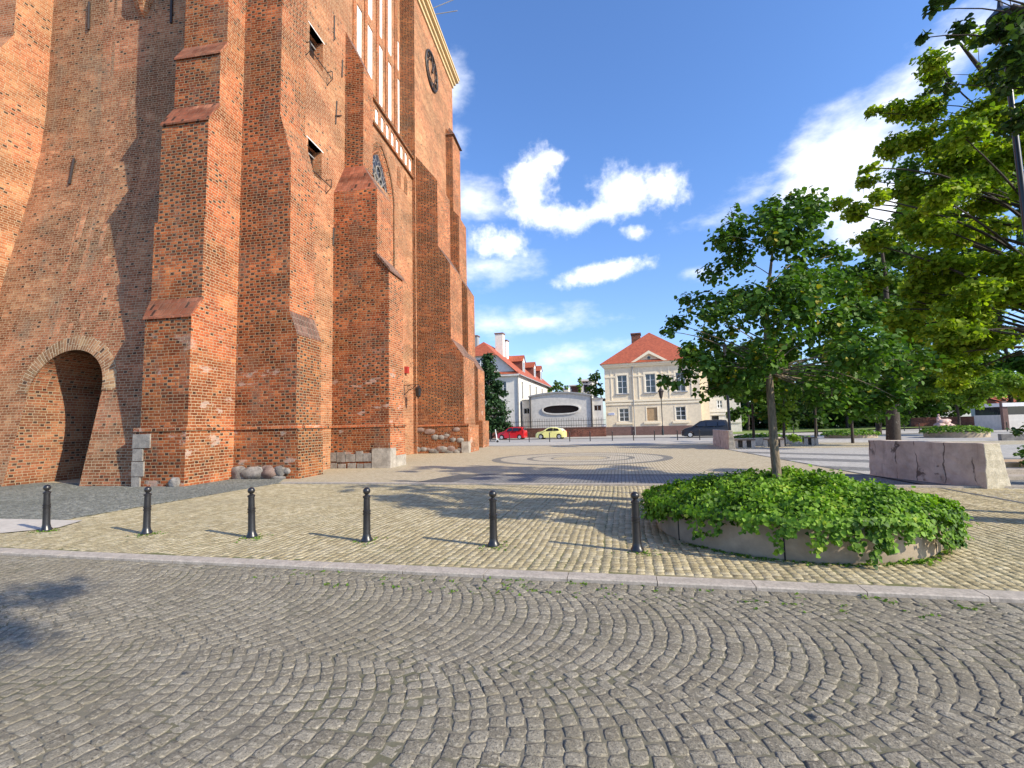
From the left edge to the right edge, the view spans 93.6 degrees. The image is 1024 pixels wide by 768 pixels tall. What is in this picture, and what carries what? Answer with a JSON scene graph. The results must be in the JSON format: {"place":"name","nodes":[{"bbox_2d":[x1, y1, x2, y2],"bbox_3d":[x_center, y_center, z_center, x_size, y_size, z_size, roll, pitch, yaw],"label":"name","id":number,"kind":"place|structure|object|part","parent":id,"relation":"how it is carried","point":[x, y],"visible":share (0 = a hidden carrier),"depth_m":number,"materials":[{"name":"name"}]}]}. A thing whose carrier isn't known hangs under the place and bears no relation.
{"place":"outdoors","nodes":[
{"label":"outdoors","id":0,"kind":"place"},
{"bbox_2d":[0,519,81,532],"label":"footpath","id":1,"kind":"structure","parent":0,"point":[10,525],"depth_m":9.34,"materials":[{"name":"grey stone"}]},
{"bbox_2d":[0,479,283,519],"bbox_3d":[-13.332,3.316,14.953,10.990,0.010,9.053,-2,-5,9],"label":"slate paving","id":2,"kind":"structure","parent":0,"point":[72,499],"depth_m":13.42,"materials":[{"name":"grey stone"}]},
{"bbox_2d":[0,555,1023,767],"bbox_3d":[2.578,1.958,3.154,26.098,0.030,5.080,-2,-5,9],"label":"road","id":3,"kind":"structure","parent":0,"point":[26,746],"depth_m":3.38,"materials":[{"name":"stone"}]},
{"bbox_2d":[27,528,984,618],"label":"weeds","id":4,"kind":"object","parent":3,"relation":"on","point":[946,552],"visible":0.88,"depth_m":5.54,"materials":[{"name":"green plant"}]},
{"bbox_2d":[0,548,1023,603],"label":"kerb","id":5,"kind":"structure","parent":3,"relation":"on","point":[999,596],"depth_m":5.37,"materials":[{"name":"stone"}]},
{"bbox_2d":[0,483,1023,590],"bbox_3d":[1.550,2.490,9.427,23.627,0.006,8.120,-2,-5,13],"label":"pavement","id":6,"kind":"structure","parent":0,"point":[303,514],"depth_m":7.77,"materials":[{"name":"beige stone"}]},
{"bbox_2d":[39,485,52,530],"bbox_3d":[-8.455,2.240,8.729,0.176,0.817,0.176,-3,-3,13],"label":"bollard","id":7,"kind":"object","parent":6,"relation":"on","point":[46,518],"visible":1,"depth_m":8.70,"materials":[{"name":"black metal"}]},
{"bbox_2d":[140,486,152,533],"bbox_3d":[-6.275,2.161,8.264,0.176,0.791,0.176,-2,-5,0],"label":"bollard","id":8,"kind":"object","parent":6,"relation":"on","point":[146,528],"visible":1,"depth_m":8.23,"materials":[{"name":"black metal"}]},
{"bbox_2d":[246,487,257,537],"bbox_3d":[-4.228,2.074,7.798,0.176,0.788,0.176,-3,-5,-7],"label":"bollard","id":9,"kind":"object","parent":6,"relation":"on","point":[251,532],"visible":1,"depth_m":7.76,"materials":[{"name":"black metal"}]},
{"bbox_2d":[361,487,372,541],"bbox_3d":[-2.217,1.980,7.332,0.176,0.798,0.176,-4,-5,26],"label":"bollard","id":10,"kind":"object","parent":6,"relation":"on","point":[366,537],"visible":1,"depth_m":7.29,"materials":[{"name":"black metal"}]},
{"bbox_2d":[487,490,499,546],"bbox_3d":[-0.270,1.905,6.852,0.176,0.774,0.176,-1,-3,-8],"label":"bollard","id":11,"kind":"object","parent":6,"relation":"on","point":[493,541],"visible":1,"depth_m":6.81,"materials":[{"name":"black metal"}]},
{"bbox_2d":[631,491,643,551],"bbox_3d":[1.652,1.823,6.402,0.176,0.769,0.176,-3,-5,22],"label":"bollard","id":12,"kind":"object","parent":6,"relation":"on","point":[636,534],"visible":1,"depth_m":6.36,"materials":[{"name":"black metal"}]},
{"bbox_2d":[639,461,979,569],"bbox_3d":[4.161,1.740,7.441,4.238,1.043,4.236,2,-6,-32],"label":"round planter","id":13,"kind":"object","parent":6,"relation":"on","point":[799,515],"visible":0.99,"depth_m":6.04,"materials":[{"name":"concrete"}]},
{"bbox_2d":[656,185,954,478],"bbox_3d":[4.467,-0.713,7.723,3.641,5.121,3.372,2,-6,-36],"label":"linden tree","id":14,"kind":"object","parent":13,"relation":"on","point":[804,295],"visible":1,"depth_m":7.45,"materials":[{"name":"green plant"}]},
{"bbox_2d":[899,557,941,565],"bbox_3d":[4.702,2.050,5.534,0.432,0.089,0.212,-2,-5,9],"label":"fallen sprig","id":15,"kind":"object","parent":6,"relation":"on","point":[929,563],"visible":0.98,"depth_m":5.55,"materials":[{"name":"green plant"}]},
{"bbox_2d":[913,0,1023,141],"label":"chestnut tree","id":16,"kind":"object","parent":6,"relation":"on","point":[1005,30],"visible":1,"depth_m":7.74,"materials":[{"name":"green plant"}]},
{"bbox_2d":[985,0,1023,235],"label":"lamp post","id":17,"kind":"object","parent":6,"relation":"on","point":[1017,153],"visible":0.31,"depth_m":8.54,"materials":[{"name":"black metal"}]},
{"bbox_2d":[44,441,1023,483],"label":"plaza","id":18,"kind":"structure","parent":0,"point":[696,458],"depth_m":20.54,"materials":[{"name":"beige stone"}]},
{"bbox_2d":[0,0,488,486],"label":"brick church","id":19,"kind":"structure","parent":18,"relation":"on","point":[232,239],"depth_m":19.50,"materials":[{"name":"orange brick"}]},
{"bbox_2d":[306,21,332,84],"bbox_3d":[-8.863,-14.852,21.532,0.800,1.879,1.817,-2,-5,9],"label":"window","id":20,"kind":"structure","parent":19,"relation":"in","point":[311,45],"depth_m":21.84,"materials":[{"name":"brown glass"}]},
{"bbox_2d":[307,136,331,193],"bbox_3d":[-8.740,-9.623,21.075,0.800,1.856,1.817,-2,-5,9],"label":"window","id":21,"kind":"structure","parent":19,"relation":"in","point":[310,153],"depth_m":21.48,"materials":[{"name":"brown glass"}]},
{"bbox_2d":[373,154,387,193],"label":"tracery window","id":22,"kind":"structure","parent":19,"relation":"in","point":[378,174],"depth_m":28.73,"materials":[{"name":"grey glass"}]},
{"bbox_2d":[533,455,628,461],"bbox_3d":[3.466,3.759,24.433,4.840,0.001,4.840,-2,-5,9],"label":"paving ring","id":23,"kind":"object","parent":18,"relation":"on","point":[612,457],"visible":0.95,"depth_m":23.96,"materials":[{"name":"beige stone"}]},
{"bbox_2d":[527,455,634,461],"bbox_3d":[3.466,3.759,24.433,5.440,0.001,5.440,-2,-5,9],"label":"paving ring","id":24,"kind":"object","parent":18,"relation":"on","point":[630,457],"visible":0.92,"depth_m":23.34,"materials":[{"name":"grey stone"}]},
{"bbox_2d":[501,453,662,464],"bbox_3d":[3.466,3.759,24.433,8.100,0.001,8.100,-2,-5,9],"label":"paving ring","id":25,"kind":"object","parent":18,"relation":"on","point":[637,458],"visible":0.95,"depth_m":23.38,"materials":[{"name":"beige stone"}]},
{"bbox_2d":[492,453,672,464],"bbox_3d":[3.466,3.759,24.433,9.000,0.001,9.000,-2,-5,9],"label":"paving ring","id":26,"kind":"object","parent":18,"relation":"on","point":[665,457],"visible":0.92,"depth_m":22.46,"materials":[{"name":"grey stone"}]},
{"bbox_2d":[597,468,617,469],"bbox_3d":[3.588,3.208,18.161,0.840,0.001,0.840,-2,-5,9],"label":"drain cover","id":27,"kind":"object","parent":18,"relation":"on","point":[607,468],"visible":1,"depth_m":18.22,"materials":[{"name":"grey metal"}]},
{"bbox_2d":[419,474,869,482],"bbox_3d":[6.511,2.769,13.930,19.400,0.001,2.880,-3,-5,14],"label":"paving band","id":28,"kind":"object","parent":18,"relation":"attached to","point":[450,479],"visible":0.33,"depth_m":16.02,"materials":[{"name":"grey stone"}]},
{"bbox_2d":[280,482,1023,488],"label":"plaza kerb","id":29,"kind":"structure","parent":18,"relation":"on","point":[639,484],"depth_m":13.59,"materials":[{"name":"stone"}]},
{"bbox_2d":[713,429,735,448],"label":"concrete block","id":30,"kind":"structure","parent":18,"relation":"on","point":[723,439],"depth_m":30.17,"materials":[{"name":"grey concrete"}]},
{"bbox_2d":[722,342,730,429],"bbox_3d":[14.021,0.610,31.258,0.480,6.976,0.432,-2,-5,9],"label":"lamp post","id":31,"kind":"object","parent":18,"relation":"on","point":[727,399],"visible":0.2,"depth_m":31.13,"materials":[{"name":"black metal"}]},
{"bbox_2d":[451,475,1023,484],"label":"paving band","id":32,"kind":"object","parent":18,"relation":"attached to","point":[651,479],"visible":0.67,"depth_m":14.72,"materials":[{"name":"grey stone"}]},
{"bbox_2d":[829,24,1023,400],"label":"maple tree","id":33,"kind":"object","parent":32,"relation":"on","point":[963,331],"visible":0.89,"depth_m":11.74,"materials":[{"name":"green plant"}]},
{"bbox_2d":[734,439,755,447],"bbox_3d":[14.668,3.745,30.281,1.225,0.530,0.530,-4,-6,27],"label":"bench","id":34,"kind":"object","parent":18,"relation":"on","point":[744,443],"visible":0.89,"depth_m":30.25,"materials":[{"name":"grey concrete"}]},
{"bbox_2d":[718,336,795,437],"bbox_3d":[16.518,0.576,34.297,3.881,7.461,6.588,0,-5,-13],"label":"linden tree","id":35,"kind":"object","parent":18,"relation":"on","point":[737,413],"visible":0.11,"depth_m":33.33,"materials":[{"name":"green plant"}]},
{"bbox_2d":[734,436,802,444],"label":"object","id":36,"kind":"structure","parent":18,"relation":"on","point":[759,441],"depth_m":32.92,"materials":[{"name":"concrete"}]},
{"bbox_2d":[763,438,784,446],"bbox_3d":[16.473,3.697,30.213,1.161,0.530,0.530,-4,-6,28],"label":"bench","id":37,"kind":"object","parent":18,"relation":"on","point":[767,442],"visible":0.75,"depth_m":30.19,"materials":[{"name":"grey concrete"}]},
{"bbox_2d":[773,370,820,445],"bbox_3d":[18.261,1.408,31.202,2.482,5.188,4.066,-2,-5,9],"label":"linden tree","id":38,"kind":"object","parent":18,"relation":"on","point":[785,417],"visible":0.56,"depth_m":31.39,"materials":[{"name":"green plant"}]},
{"bbox_2d":[804,437,818,444],"bbox_3d":[19.525,3.726,31.370,0.798,0.530,0.530,-4,-6,30],"label":"bench","id":39,"kind":"object","parent":18,"relation":"on","point":[810,440],"visible":0.96,"depth_m":31.23,"materials":[{"name":"grey concrete"}]},
{"bbox_2d":[827,372,883,442],"bbox_3d":[23.171,1.440,32.747,3.059,5.157,5.580,-2,-5,9],"label":"linden tree","id":40,"kind":"object","parent":18,"relation":"on","point":[852,433],"visible":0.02,"depth_m":32.57,"materials":[{"name":"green plant"}]},
{"bbox_2d":[727,449,1023,503],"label":"drain line","id":41,"kind":"object","parent":18,"relation":"on","point":[904,481],"visible":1,"depth_m":12.19,"materials":[{"name":"grey stone"}]},
{"bbox_2d":[815,207,965,439],"bbox_3d":[21.898,-3.206,29.105,8.149,13.869,7.748,1,-5,-23],"label":"linden tree","id":42,"kind":"object","parent":18,"relation":"on","point":[893,429],"visible":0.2,"depth_m":29.05,"materials":[{"name":"green plant"}]},
{"bbox_2d":[489,434,885,442],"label":"street","id":43,"kind":"structure","parent":0,"point":[614,439],"depth_m":51.55,"materials":[{"name":"grey asphalt"}]},
{"bbox_2d":[681,420,727,437],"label":"parked car","id":44,"kind":"object","parent":43,"relation":"on","point":[705,427],"visible":0.66,"depth_m":51.48,"materials":[{"name":"blue"}]},
{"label":"window","id":45,"kind":"part","parent":44,"relation":"part of","materials":[{"name":"blue glass"}]},
{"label":"window","id":46,"kind":"part","parent":44,"relation":"part of","materials":[{"name":"blue glass"}]},
{"bbox_2d":[430,0,1023,423],"label":"sky","id":47,"kind":"structure","parent":0,"point":[602,143],"materials":[{"name":"blue"}]},
{"bbox_2d":[503,425,995,578],"bbox_3d":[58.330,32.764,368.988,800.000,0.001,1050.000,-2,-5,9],"label":"ground","id":48,"kind":"structure","parent":0,"point":[911,429],"depth_m":66.00,"materials":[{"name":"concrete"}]},
{"bbox_2d":[547,380,568,391],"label":"background tree","id":49,"kind":"object","parent":48,"relation":"on","point":[556,386],"visible":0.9,"depth_m":94.95,"materials":[{"name":"green plant"}]},
{"bbox_2d":[569,385,580,391],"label":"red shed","id":50,"kind":"structure","parent":48,"relation":"on","point":[573,388],"depth_m":104.25,"materials":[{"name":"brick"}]},
{"bbox_2d":[576,377,582,392],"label":"cypress","id":51,"kind":"object","parent":48,"relation":"on","point":[580,384],"visible":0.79,"depth_m":91.19,"materials":[{"name":"green plant"}]},
{"bbox_2d":[581,379,597,394],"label":"grey house","id":52,"kind":"structure","parent":48,"relation":"on","point":[586,382],"depth_m":98.98,"materials":[{"name":"paint"}]},
{"bbox_2d":[585,370,604,396],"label":"background tree","id":53,"kind":"object","parent":48,"relation":"on","point":[598,391],"visible":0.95,"depth_m":82.99,"materials":[{"name":"green plant"}]},
{"bbox_2d":[599,332,709,435],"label":"cream house","id":54,"kind":"structure","parent":48,"relation":"on","point":[636,367],"depth_m":68.32,"materials":[{"name":"paint"}]},
{"bbox_2d":[617,375,626,393],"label":"window","id":55,"kind":"structure","parent":54,"relation":"in","point":[621,379],"depth_m":69.40,"materials":[{"name":"grey glass"}]},
{"bbox_2d":[619,408,628,420],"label":"window","id":56,"kind":"structure","parent":54,"relation":"in","point":[623,413],"depth_m":69.02,"materials":[{"name":"grey glass"}]},
{"bbox_2d":[645,374,655,392],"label":"window","id":57,"kind":"structure","parent":54,"relation":"in","point":[650,383],"depth_m":68.28,"materials":[{"name":"grey glass"}]},
{"bbox_2d":[647,407,657,420],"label":"boarded window","id":58,"kind":"structure","parent":54,"relation":"in","point":[651,412],"depth_m":67.81,"materials":[{"name":"brown wood"}]},
{"bbox_2d":[675,372,685,390],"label":"window","id":59,"kind":"structure","parent":54,"relation":"in","point":[681,388],"depth_m":67.07,"materials":[{"name":"grey glass"}]},
{"bbox_2d":[675,407,685,419],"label":"window","id":60,"kind":"structure","parent":54,"relation":"in","point":[680,411],"depth_m":66.76,"materials":[{"name":"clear glass"}]},
{"bbox_2d":[933,414,953,425],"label":"stone sculpture","id":61,"kind":"object","parent":48,"relation":"on","point":[940,421],"visible":0.69,"depth_m":63.34,"materials":[{"name":"stone"}]},
{"bbox_2d":[864,140,1023,408],"bbox_3d":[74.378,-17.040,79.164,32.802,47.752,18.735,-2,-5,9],"label":"maple tree","id":62,"kind":"object","parent":48,"relation":"on","point":[1010,364],"visible":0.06,"depth_m":78.15,"materials":[{"name":"green plant"}]},
{"bbox_2d":[971,396,1017,415],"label":"red roofed house","id":63,"kind":"structure","parent":48,"relation":"on","point":[973,410],"depth_m":84.74,"materials":[{"name":"tile"}]},
{"bbox_2d":[489,430,1012,439],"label":"pavement","id":64,"kind":"structure","parent":0,"point":[808,433],"depth_m":58.43,"materials":[{"name":"grey stone"}]},
{"bbox_2d":[480,352,513,438],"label":"spruce tree","id":65,"kind":"object","parent":64,"relation":"on","point":[495,407],"visible":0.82,"depth_m":63.20,"materials":[{"name":"green plant"}]},
{"bbox_2d":[497,427,526,439],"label":"parked car","id":66,"kind":"object","parent":64,"relation":"on","point":[519,433],"visible":1,"depth_m":60.87,"materials":[{"name":"red metal"}]},
{"bbox_2d":[475,332,552,426],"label":"white house","id":67,"kind":"structure","parent":64,"relation":"on","point":[521,378],"depth_m":74.30,"materials":[{"name":"paint"}]},
{"bbox_2d":[492,417,605,437],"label":"iron fence","id":68,"kind":"object","parent":64,"relation":"on","point":[596,431],"visible":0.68,"depth_m":65.28,"materials":[{"name":"metal"}]},
{"bbox_2d":[536,427,566,438],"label":"parked car","id":69,"kind":"object","parent":64,"relation":"on","point":[558,432],"visible":0.97,"depth_m":59.08,"materials":[{"name":"yellow metal"}]},
{"bbox_2d":[522,392,604,427],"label":"grey hall","id":70,"kind":"structure","parent":64,"relation":"on","point":[564,407],"depth_m":69.45,"materials":[{"name":"paint"}]},
{"bbox_2d":[524,408,528,413],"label":"window","id":71,"kind":"structure","parent":70,"relation":"in","point":[526,410],"depth_m":71.73,"materials":[{"name":"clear glass"}]},
{"bbox_2d":[542,404,579,414],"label":"oval window","id":72,"kind":"structure","parent":70,"relation":"in","point":[554,409],"depth_m":69.47,"materials":[{"name":"black glass"}]},
{"bbox_2d":[594,405,600,410],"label":"window","id":73,"kind":"structure","parent":70,"relation":"in","point":[596,407],"depth_m":68.68,"materials":[{"name":"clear glass"}]},
{"bbox_2d":[658,387,663,434],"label":"street lamp","id":74,"kind":"object","parent":64,"relation":"on","point":[660,391],"visible":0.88,"depth_m":64.07,"materials":[{"name":"black metal"}]},
{"bbox_2d":[974,401,1023,429],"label":"pale kiosk","id":75,"kind":"object","parent":64,"relation":"on","point":[997,416],"visible":0.72,"depth_m":52.31,"materials":[{"name":"paint"}]},
{"bbox_2d":[975,406,1023,414],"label":"window","id":76,"kind":"structure","parent":75,"relation":"in","point":[1012,410],"depth_m":53.34,"materials":[{"name":"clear glass"}]},
{"bbox_2d":[489,439,1023,445],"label":"street pavement","id":77,"kind":"structure","parent":0,"point":[651,442],"depth_m":40.61,"materials":[{"name":"grey stone"}]},
{"bbox_2d":[499,443,705,445],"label":"street kerb","id":78,"kind":"structure","parent":77,"relation":"on","point":[605,444],"depth_m":38.65,"materials":[{"name":"grey stone"}]},
{"bbox_2d":[734,432,787,437],"bbox_3d":[19.287,4.124,37.233,4.804,0.771,3.940,-2,-5,9],"label":"ivy planter","id":79,"kind":"object","parent":77,"relation":"on","point":[760,435],"visible":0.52,"depth_m":36.65,"materials":[{"name":"concrete"}]},
{"bbox_2d":[791,363,816,436],"bbox_3d":[22.020,1.270,35.912,2.671,6.106,5.723,-2,-5,9],"label":"linden tree","id":80,"kind":"object","parent":77,"relation":"on","point":[815,423],"visible":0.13,"depth_m":34.93,"materials":[{"name":"green plant"}]},
{"bbox_2d":[998,434,1023,440],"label":"wall","id":81,"kind":"structure","parent":77,"relation":"on","point":[1002,437],"depth_m":31.32,"materials":[{"name":"grey concrete"}]},
{"bbox_2d":[733,425,931,433],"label":"park lawn","id":82,"kind":"structure","parent":0,"point":[744,431],"depth_m":73.73,"materials":[{"name":"green plant"}]},
{"bbox_2d":[709,395,741,431],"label":"house","id":83,"kind":"structure","parent":82,"relation":"on","point":[718,407],"depth_m":73.51,"materials":[{"name":"paint"}]},
{"bbox_2d":[717,400,722,407],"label":"window","id":84,"kind":"structure","parent":83,"relation":"in","point":[719,402],"depth_m":73.79,"materials":[{"name":"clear glass"}]},
{"bbox_2d":[711,378,758,428],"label":"park tree","id":85,"kind":"object","parent":82,"relation":"on","point":[755,419],"visible":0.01,"depth_m":90.98,"materials":[{"name":"green plant"}]},
{"bbox_2d":[714,345,794,430],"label":"park tree","id":86,"kind":"object","parent":82,"relation":"on","point":[745,420],"visible":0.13,"depth_m":78.52,"materials":[{"name":"green plant"}]},
{"bbox_2d":[755,383,810,428],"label":"park tree","id":87,"kind":"object","parent":82,"relation":"on","point":[762,424],"visible":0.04,"depth_m":92.11,"materials":[{"name":"green plant"}]},
{"bbox_2d":[775,344,863,429],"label":"park tree","id":88,"kind":"object","parent":82,"relation":"on","point":[797,421],"visible":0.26,"depth_m":77.27,"materials":[{"name":"green plant"}]},
{"bbox_2d":[799,376,873,427],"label":"park tree","id":89,"kind":"object","parent":82,"relation":"on","point":[859,423],"visible":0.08,"depth_m":85.46,"materials":[{"name":"green plant"}]},
{"bbox_2d":[800,345,883,427],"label":"park tree","id":90,"kind":"object","parent":82,"relation":"on","point":[841,420],"visible":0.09,"depth_m":82.26,"materials":[{"name":"green plant"}]},
{"bbox_2d":[862,406,926,425],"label":"park tree","id":91,"kind":"object","parent":82,"relation":"on","point":[914,416],"visible":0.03,"depth_m":89.03,"materials":[{"name":"green plant"}]},
{"bbox_2d":[877,374,953,426],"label":"park tree","id":92,"kind":"object","parent":82,"relation":"on","point":[925,408],"visible":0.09,"depth_m":79.92,"materials":[{"name":"green plant"}]},
{"bbox_2d":[911,416,974,426],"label":"garden wall","id":93,"kind":"structure","parent":82,"relation":"on","point":[931,421],"depth_m":79.61,"materials":[{"name":"brick"}]},
{"bbox_2d":[926,402,970,416],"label":"park tree","id":94,"kind":"object","parent":82,"relation":"on","point":[950,410],"visible":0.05,"depth_m":96.33,"materials":[{"name":"green plant"}]},
{"bbox_2d":[920,356,995,416],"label":"park tree","id":95,"kind":"object","parent":82,"relation":"on","point":[967,412],"visible":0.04,"depth_m":96.91,"materials":[{"name":"green plant"}]},
{"bbox_2d":[729,444,1023,500],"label":"pale paving","id":96,"kind":"structure","parent":0,"point":[1007,451],"depth_m":22.51,"materials":[{"name":"grey stone"}]},
{"bbox_2d":[780,457,868,462],"bbox_3d":[21.216,2.126,10.593,1.392,0.001,29.528,3,-7,-42],"label":"paving stripe","id":97,"kind":"object","parent":96,"relation":"on","point":[823,459],"visible":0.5,"depth_m":19.80,"materials":[{"name":"grey stone"}]},
{"bbox_2d":[826,466,869,470],"bbox_3d":[20.493,1.747,6.066,1.237,0.001,29.401,3,-7,-42],"label":"paving stripe","id":98,"kind":"object","parent":96,"relation":"on","point":[855,468],"visible":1,"depth_m":16.22,"materials":[{"name":"grey stone"}]},
{"bbox_2d":[742,451,1023,458],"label":"paving stripe","id":99,"kind":"object","parent":96,"relation":"on","point":[833,454],"visible":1,"depth_m":22.92,"materials":[{"name":"grey stone"}]},
{"bbox_2d":[868,440,1010,488],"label":"concrete block","id":100,"kind":"structure","parent":96,"relation":"on","point":[981,464],"depth_m":12.10,"materials":[{"name":"grey concrete"}]},
{"bbox_2d":[1004,459,1023,479],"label":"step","id":101,"kind":"object","parent":96,"relation":"on","point":[1014,470],"visible":0.1,"depth_m":12.93,"materials":[{"name":"stone"}]},
{"bbox_2d":[1013,445,1023,466],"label":"bush","id":102,"kind":"object","parent":101,"relation":"on","point":[1021,453],"visible":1,"depth_m":13.37,"materials":[{"name":"green plant"}]},
{"bbox_2d":[1005,422,1023,436],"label":"bush","id":103,"kind":"object","parent":96,"relation":"on","point":[1017,432],"visible":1,"depth_m":19.01,"materials":[{"name":"green plant"}]},
{"bbox_2d":[805,432,1023,438],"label":"side street","id":104,"kind":"structure","parent":0,"point":[921,436],"depth_m":39.75,"materials":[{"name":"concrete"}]},
{"bbox_2d":[820,429,881,437],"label":"ivy planter","id":105,"kind":"object","parent":104,"relation":"on","point":[861,433],"visible":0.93,"depth_m":40.36,"materials":[{"name":"concrete"}]},
{"bbox_2d":[861,407,910,433],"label":"round shrub","id":106,"kind":"object","parent":104,"relation":"on","point":[880,422],"visible":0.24,"depth_m":45.61,"materials":[{"name":"green plant"}]},
{"bbox_2d":[918,424,993,437],"bbox_3d":[35.001,3.687,37.883,4.766,1.018,3.901,-2,-5,9],"label":"ivy planter","id":107,"kind":"object","parent":104,"relation":"on","point":[954,431],"visible":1,"depth_m":36.88,"materials":[{"name":"concrete"}]},
{"bbox_2d":[908,355,1023,425],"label":"linden tree","id":108,"kind":"object","parent":107,"relation":"in","point":[982,389],"visible":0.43,"depth_m":41.50,"materials":[{"name":"green plant"}]}
]}

